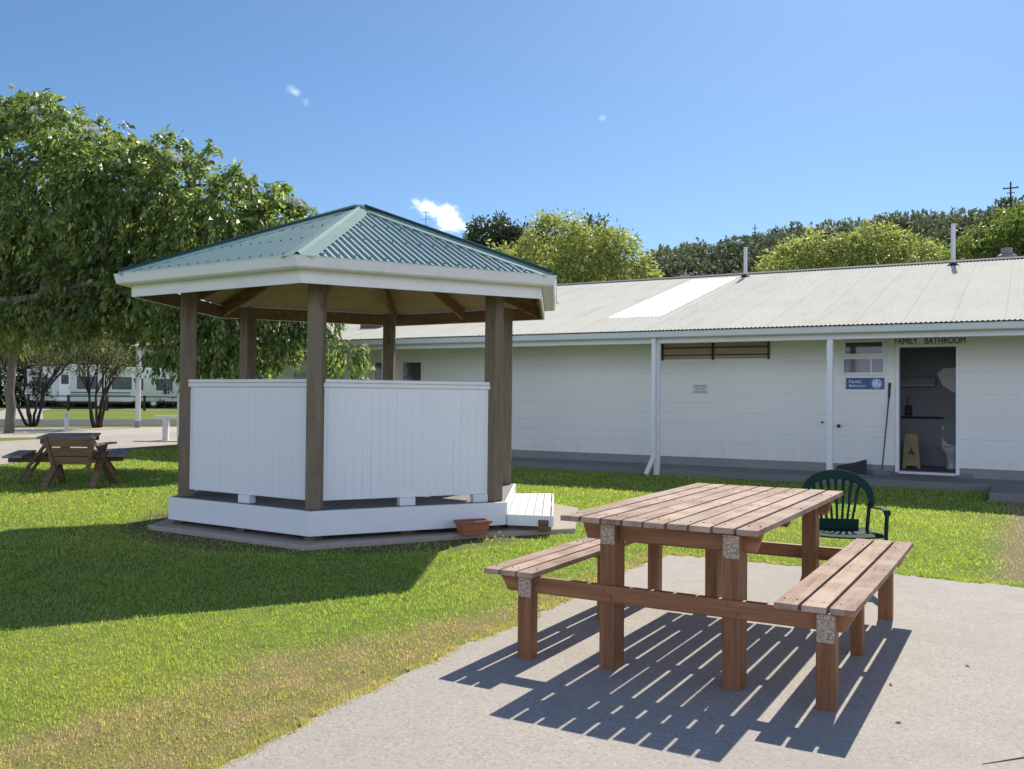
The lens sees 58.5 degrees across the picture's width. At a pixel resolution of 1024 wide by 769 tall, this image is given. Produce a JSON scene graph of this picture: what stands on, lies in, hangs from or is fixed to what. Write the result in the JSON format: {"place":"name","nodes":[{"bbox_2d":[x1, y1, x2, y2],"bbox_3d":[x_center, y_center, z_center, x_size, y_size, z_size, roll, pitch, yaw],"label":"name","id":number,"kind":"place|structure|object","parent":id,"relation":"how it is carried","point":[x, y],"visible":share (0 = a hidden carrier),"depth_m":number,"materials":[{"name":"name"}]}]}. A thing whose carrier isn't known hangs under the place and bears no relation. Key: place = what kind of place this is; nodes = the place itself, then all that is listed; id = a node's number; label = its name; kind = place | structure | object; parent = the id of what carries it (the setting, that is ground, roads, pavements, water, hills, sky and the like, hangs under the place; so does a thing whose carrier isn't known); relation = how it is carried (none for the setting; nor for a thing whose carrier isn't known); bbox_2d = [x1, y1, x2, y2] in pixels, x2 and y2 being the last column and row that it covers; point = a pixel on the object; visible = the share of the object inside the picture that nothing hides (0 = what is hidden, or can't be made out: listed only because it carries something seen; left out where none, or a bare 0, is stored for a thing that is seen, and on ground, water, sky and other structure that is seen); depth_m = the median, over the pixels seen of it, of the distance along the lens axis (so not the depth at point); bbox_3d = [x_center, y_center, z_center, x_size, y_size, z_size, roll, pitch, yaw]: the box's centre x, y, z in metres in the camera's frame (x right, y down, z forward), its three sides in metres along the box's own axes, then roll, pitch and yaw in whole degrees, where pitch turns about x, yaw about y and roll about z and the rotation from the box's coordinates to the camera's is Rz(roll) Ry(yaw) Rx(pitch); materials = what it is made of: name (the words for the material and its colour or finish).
{"place":"outdoors","nodes":[
{"label":"outdoors","id":0,"kind":"place"},
{"bbox_2d":[0,404,62,418],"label":"side road","id":1,"kind":"structure","parent":0,"point":[17,415],"depth_m":44.66,"materials":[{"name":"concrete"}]},
{"bbox_2d":[18,366,66,406],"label":"caravan","id":2,"kind":"object","parent":1,"relation":"on","point":[29,379],"visible":0.13,"depth_m":58.48,"materials":[{"name":"metal"}]},
{"bbox_2d":[33,377,51,388],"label":"window","id":3,"kind":"structure","parent":2,"relation":"in","point":[42,384],"depth_m":58.50,"materials":[{"name":"glass"}]},
{"bbox_2d":[0,432,176,463],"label":"path","id":4,"kind":"structure","parent":0,"point":[129,441],"depth_m":26.22,"materials":[{"name":"concrete"}]},
{"bbox_2d":[153,416,176,439],"bbox_3d":[-9.997,1.354,28.021,1.850,0.780,0.400,1,-1,-8],"label":"white bench","id":5,"kind":"object","parent":4,"relation":"on","point":[165,426],"visible":0.36,"depth_m":27.82,"materials":[{"name":"paint"}]},
{"bbox_2d":[0,419,176,425],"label":"road","id":6,"kind":"structure","parent":0,"point":[125,422],"depth_m":37.05,"materials":[{"name":"grey asphalt"}]},
{"bbox_2d":[0,400,1023,768],"bbox_3d":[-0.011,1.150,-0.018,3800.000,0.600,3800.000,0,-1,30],"label":"ground","id":7,"kind":"structure","parent":0,"point":[236,548],"depth_m":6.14,"materials":[{"name":"green plant"}]},
{"bbox_2d":[0,326,96,426],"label":"multi stemmed shrub","id":8,"kind":"object","parent":7,"relation":"on","point":[47,386],"visible":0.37,"depth_m":33.91,"materials":[{"name":"green plant"}]},
{"bbox_2d":[2,433,129,483],"bbox_3d":[-7.531,1.248,15.594,1.800,0.782,1.700,1,-1,-20],"label":"picnic table","id":9,"kind":"object","parent":7,"relation":"on","point":[31,457],"visible":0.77,"depth_m":15.18,"materials":[{"name":"brown wood"}]},
{"bbox_2d":[39,436,117,488],"bbox_3d":[-6.852,1.220,14.499,0.948,0.826,0.778,1,-1,0],"label":"garden chair","id":10,"kind":"object","parent":7,"relation":"on","point":[57,459],"visible":0.98,"depth_m":14.19,"materials":[{"name":"brown wood"}]},
{"bbox_2d":[34,364,134,407],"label":"caravan","id":11,"kind":"object","parent":7,"relation":"on","point":[66,384],"visible":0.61,"depth_m":54.55,"materials":[{"name":"metal"}]},
{"bbox_2d":[59,371,70,399],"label":"door","id":12,"kind":"structure","parent":11,"relation":"in","point":[64,383],"depth_m":53.88,"materials":[{"name":"white metal"}]},
{"bbox_2d":[77,376,95,388],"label":"window","id":13,"kind":"structure","parent":11,"relation":"in","point":[80,385],"depth_m":54.36,"materials":[{"name":"glass"}]},
{"bbox_2d":[112,377,131,388],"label":"window","id":14,"kind":"structure","parent":11,"relation":"in","point":[120,384],"depth_m":55.38,"materials":[{"name":"glass"}]},
{"bbox_2d":[0,427,176,437],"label":"sandy verge","id":15,"kind":"structure","parent":7,"relation":"on","point":[37,432],"depth_m":31.78,"materials":[{"name":"beige sand"}]},
{"bbox_2d":[0,334,38,432],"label":"cabbage tree","id":16,"kind":"object","parent":15,"relation":"on","point":[10,413],"visible":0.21,"depth_m":29.98,"materials":[{"name":"grey plant"}]},
{"bbox_2d":[64,412,69,428],"bbox_3d":[-15.988,1.329,32.883,0.339,0.700,0.203,-1,-1,52],"label":"bollard","id":17,"kind":"object","parent":15,"relation":"on","point":[66,423],"visible":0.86,"depth_m":32.91,"materials":[{"name":"white paint"}]},
{"bbox_2d":[60,329,148,427],"bbox_3d":[-15.168,-0.467,34.150,3.979,4.238,3.454,0,-1,30],"label":"multi stemmed shrub","id":18,"kind":"object","parent":15,"relation":"on","point":[104,357],"visible":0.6,"depth_m":33.78,"materials":[{"name":"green plant"}]},
{"bbox_2d":[135,342,140,427],"bbox_3d":[-14.102,0.053,34.526,0.220,3.340,0.214,0,-1,30],"label":"white pole","id":19,"kind":"object","parent":15,"relation":"on","point":[137,403],"visible":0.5,"depth_m":34.45,"materials":[{"name":"metal"}]},
{"bbox_2d":[0,348,176,407],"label":"hedge","id":20,"kind":"object","parent":7,"relation":"on","point":[19,376],"visible":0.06,"depth_m":59.09,"materials":[{"name":"green plant"}]},
{"bbox_2d":[0,394,176,410],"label":"rail fence","id":21,"kind":"object","parent":7,"relation":"on","point":[68,408],"visible":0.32,"depth_m":49.77,"materials":[{"name":"metal"}]},
{"bbox_2d":[16,331,165,406],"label":"shelter tree","id":22,"kind":"object","parent":7,"relation":"on","point":[35,359],"visible":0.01,"depth_m":63.04,"materials":[{"name":"green plant"}]},
{"bbox_2d":[128,367,177,407],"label":"caravan","id":23,"kind":"object","parent":7,"relation":"on","point":[148,388],"visible":0.39,"depth_m":60.01,"materials":[{"name":"metal"}]},
{"bbox_2d":[133,378,142,389],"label":"window","id":24,"kind":"structure","parent":23,"relation":"in","point":[134,379],"depth_m":59.60,"materials":[{"name":"glass"}]},
{"bbox_2d":[156,379,172,389],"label":"window","id":25,"kind":"structure","parent":23,"relation":"in","point":[170,382],"depth_m":60.20,"materials":[{"name":"glass"}]},
{"bbox_2d":[0,83,374,394],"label":"spreading tree","id":26,"kind":"object","parent":7,"relation":"on","point":[62,261],"visible":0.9,"depth_m":19.20,"materials":[{"name":"green plant"}]},
{"bbox_2d":[148,503,577,550],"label":"concrete slab","id":27,"kind":"structure","parent":7,"relation":"on","point":[282,540],"depth_m":9.34,"materials":[{"name":"grey concrete"}]},
{"bbox_2d":[113,204,559,540],"bbox_3d":[-1.832,-0.308,10.972,5.437,3.718,4.907,0,-1,30],"label":"gazebo","id":28,"kind":"object","parent":27,"relation":"on","point":[316,454],"visible":1,"depth_m":9.53,"materials":[{"name":"white paint"}]},
{"bbox_2d":[453,518,491,535],"bbox_3d":[-0.404,1.467,9.399,0.358,0.148,0.196,1,-1,-27],"label":"planter","id":29,"kind":"object","parent":27,"relation":"on","point":[471,527],"visible":1,"depth_m":9.34,"materials":[{"name":"ceramic"}]},
{"bbox_2d":[462,210,526,256],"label":"dark tree","id":30,"kind":"object","parent":7,"relation":"on","point":[498,234],"visible":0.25,"depth_m":88.54,"materials":[{"name":"green plant"}]},
{"bbox_2d":[507,212,623,279],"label":"dark tree","id":31,"kind":"object","parent":7,"relation":"on","point":[590,222],"visible":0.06,"depth_m":88.69,"materials":[{"name":"green plant"}]},
{"bbox_2d":[486,207,664,283],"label":"yellow green tree","id":32,"kind":"object","parent":7,"relation":"on","point":[570,265],"visible":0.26,"depth_m":43.99,"materials":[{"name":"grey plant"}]},
{"bbox_2d":[132,223,1023,480],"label":"amenities building","id":33,"kind":"structure","parent":7,"relation":"on","point":[612,371],"depth_m":18.29,"materials":[{"name":"paint"}]},
{"bbox_2d":[293,370,306,378],"bbox_3d":[-5.510,-0.077,23.815,0.500,0.580,0.031,0,-1,30],"label":"window","id":34,"kind":"structure","parent":33,"relation":"in","point":[304,372],"depth_m":23.82,"materials":[{"name":"grey glass"}]},
{"bbox_2d":[373,360,397,379],"bbox_3d":[-3.120,-0.009,22.456,0.740,1.190,0.031,0,-1,30],"label":"window","id":35,"kind":"structure","parent":33,"relation":"in","point":[377,373],"depth_m":22.55,"materials":[{"name":"white paint"}]},
{"bbox_2d":[400,359,423,380],"bbox_3d":[-2.411,-0.008,22.054,0.670,1.190,0.031,0,-1,30],"label":"window","id":36,"kind":"structure","parent":33,"relation":"in","point":[412,369],"depth_m":22.05,"materials":[{"name":"glass"}]},
{"bbox_2d":[692,384,707,393],"bbox_3d":[3.806,0.094,18.532,0.320,0.200,0.010,0,-1,30],"label":"wall notice","id":37,"kind":"object","parent":33,"relation":"attached to","point":[699,388],"depth_m":18.53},
{"bbox_2d":[661,341,769,360],"bbox_3d":[4.057,-0.676,18.385,2.212,0.360,0.051,0,-1,30],"label":"high window","id":38,"kind":"structure","parent":33,"relation":"in","point":[717,350],"depth_m":18.37,"materials":[{"name":"black glass"}]},
{"bbox_2d":[841,356,885,374],"bbox_3d":[6.524,-0.348,16.989,0.780,0.340,0.031,0,-1,30],"label":"window","id":39,"kind":"structure","parent":33,"relation":"in","point":[872,365],"depth_m":16.98,"materials":[{"name":"grey glass"}]},
{"bbox_2d":[843,339,884,355],"bbox_3d":[6.531,-0.678,16.992,0.730,0.300,0.031,0,-1,30],"label":"window","id":40,"kind":"structure","parent":33,"relation":"in","point":[850,347],"depth_m":16.99,"materials":[{"name":"glass"}]},
{"bbox_2d":[846,378,883,388],"bbox_3d":[6.548,-0.018,16.972,0.670,0.210,0.020,0,-1,30],"label":"bathroom sign","id":41,"kind":"object","parent":33,"relation":"attached to","point":[864,383],"visible":1,"depth_m":16.97,"materials":[{"name":"blue plastic"}]},
{"bbox_2d":[905,395,911,414],"bbox_3d":[7.932,0.415,18.286,0.120,0.393,0.145,0,-1,30],"label":"soap dispenser","id":42,"kind":"object","parent":33,"relation":"attached to","point":[908,409],"visible":1,"depth_m":18.23,"materials":[{"name":"black paint"}]},
{"bbox_2d":[902,433,920,468],"bbox_3d":[7.630,1.266,17.494,0.320,0.660,0.276,0,-1,22],"label":"wet floor sign","id":43,"kind":"object","parent":33,"relation":"in","point":[911,457],"visible":1,"depth_m":17.42,"materials":[{"name":"yellow plastic"}]},
{"bbox_2d":[900,377,935,386],"bbox_3d":[8.070,-0.048,18.225,0.680,0.180,0.134,0,-1,30],"label":"towel cabinet","id":44,"kind":"object","parent":33,"relation":"attached to","point":[920,382],"visible":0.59,"depth_m":18.16,"materials":[{"name":"paint"}]},
{"bbox_2d":[900,416,944,418],"bbox_3d":[8.013,0.652,18.268,1.128,0.032,0.094,0,-1,30],"label":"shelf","id":45,"kind":"object","parent":33,"relation":"attached to","point":[919,417],"visible":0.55,"depth_m":18.20,"materials":[{"name":"black paint"}]},
{"bbox_2d":[937,367,955,392],"bbox_3d":[8.665,-0.067,17.946,0.590,0.580,0.020,0,-1,30],"label":"wall mirror","id":46,"kind":"object","parent":33,"relation":"attached to","point":[947,377],"depth_m":17.98,"materials":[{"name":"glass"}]},
{"bbox_2d":[941,423,955,468],"bbox_3d":[8.444,1.174,17.550,0.400,0.863,0.681,0,-1,30],"label":"toilet","id":47,"kind":"object","parent":33,"relation":"on","point":[948,448],"visible":0.66,"depth_m":17.66,"materials":[{"name":"ceramic"}]},
{"bbox_2d":[511,457,1023,502],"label":"walkway","id":48,"kind":"structure","parent":7,"relation":"on","point":[1006,490],"depth_m":16.74,"materials":[{"name":"concrete"}]},
{"bbox_2d":[836,459,866,474],"bbox_3d":[6.260,1.511,16.923,0.580,0.264,0.328,0,-1,30],"label":"rubber mat","id":49,"kind":"object","parent":48,"relation":"on","point":[858,467],"visible":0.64,"depth_m":16.89,"materials":[{"name":"black rubber"}]},
{"bbox_2d":[872,383,890,475],"bbox_3d":[6.750,0.804,16.671,0.296,1.681,0.341,0,-1,30],"label":"broom","id":50,"kind":"object","parent":48,"relation":"on","point":[882,472],"visible":1,"depth_m":16.59,"materials":[{"name":"black paint"}]},
{"bbox_2d":[751,216,960,271],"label":"yellow green tree","id":51,"kind":"object","parent":7,"relation":"on","point":[882,249],"visible":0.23,"depth_m":48.96,"materials":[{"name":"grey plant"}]},
{"bbox_2d":[932,201,1023,260],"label":"green tree","id":52,"kind":"object","parent":7,"relation":"on","point":[1008,233],"visible":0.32,"depth_m":44.32,"materials":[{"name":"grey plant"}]},
{"bbox_2d":[0,0,1023,393],"label":"sky","id":53,"kind":"structure","parent":0,"point":[678,121],"materials":[{"name":"blue"}]},
{"bbox_2d":[214,554,1023,768],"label":"patio","id":54,"kind":"structure","parent":0,"point":[660,698],"depth_m":4.40,"materials":[{"name":"concrete"}]},
{"bbox_2d":[484,483,912,711],"bbox_3d":[1.286,1.138,5.695,1.991,0.825,2.384,0,-1,30],"label":"picnic table","id":55,"kind":"object","parent":54,"relation":"on","point":[726,527],"visible":1,"depth_m":4.92,"materials":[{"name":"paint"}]},
{"bbox_2d":[802,469,890,539],"bbox_3d":[2.623,1.133,7.264,0.623,0.877,0.574,0,-1,8],"label":"plastic chair","id":56,"kind":"object","parent":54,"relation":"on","point":[841,528],"visible":0.66,"depth_m":7.45,"materials":[{"name":"green plastic"}]},
{"bbox_2d":[982,757,1023,764],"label":"crack","id":57,"kind":"object","parent":54,"relation":"on","point":[1005,760],"visible":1,"depth_m":3.68,"materials":[{"name":"grey concrete"}]},
{"bbox_3d":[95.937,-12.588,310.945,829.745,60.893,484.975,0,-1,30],"label":"hill","id":58,"kind":"structure","parent":0,"visible":0},
{"bbox_2d":[631,195,1023,277],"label":"forest","id":59,"kind":"object","parent":58,"relation":"on","point":[703,259],"visible":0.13,"depth_m":207.46,"materials":[{"name":"green plant"}]},
{"bbox_2d":[1003,182,1018,204],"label":"power pole","id":60,"kind":"object","parent":58,"relation":"on","point":[1011,188],"visible":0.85,"depth_m":199.76,"materials":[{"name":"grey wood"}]}
]}

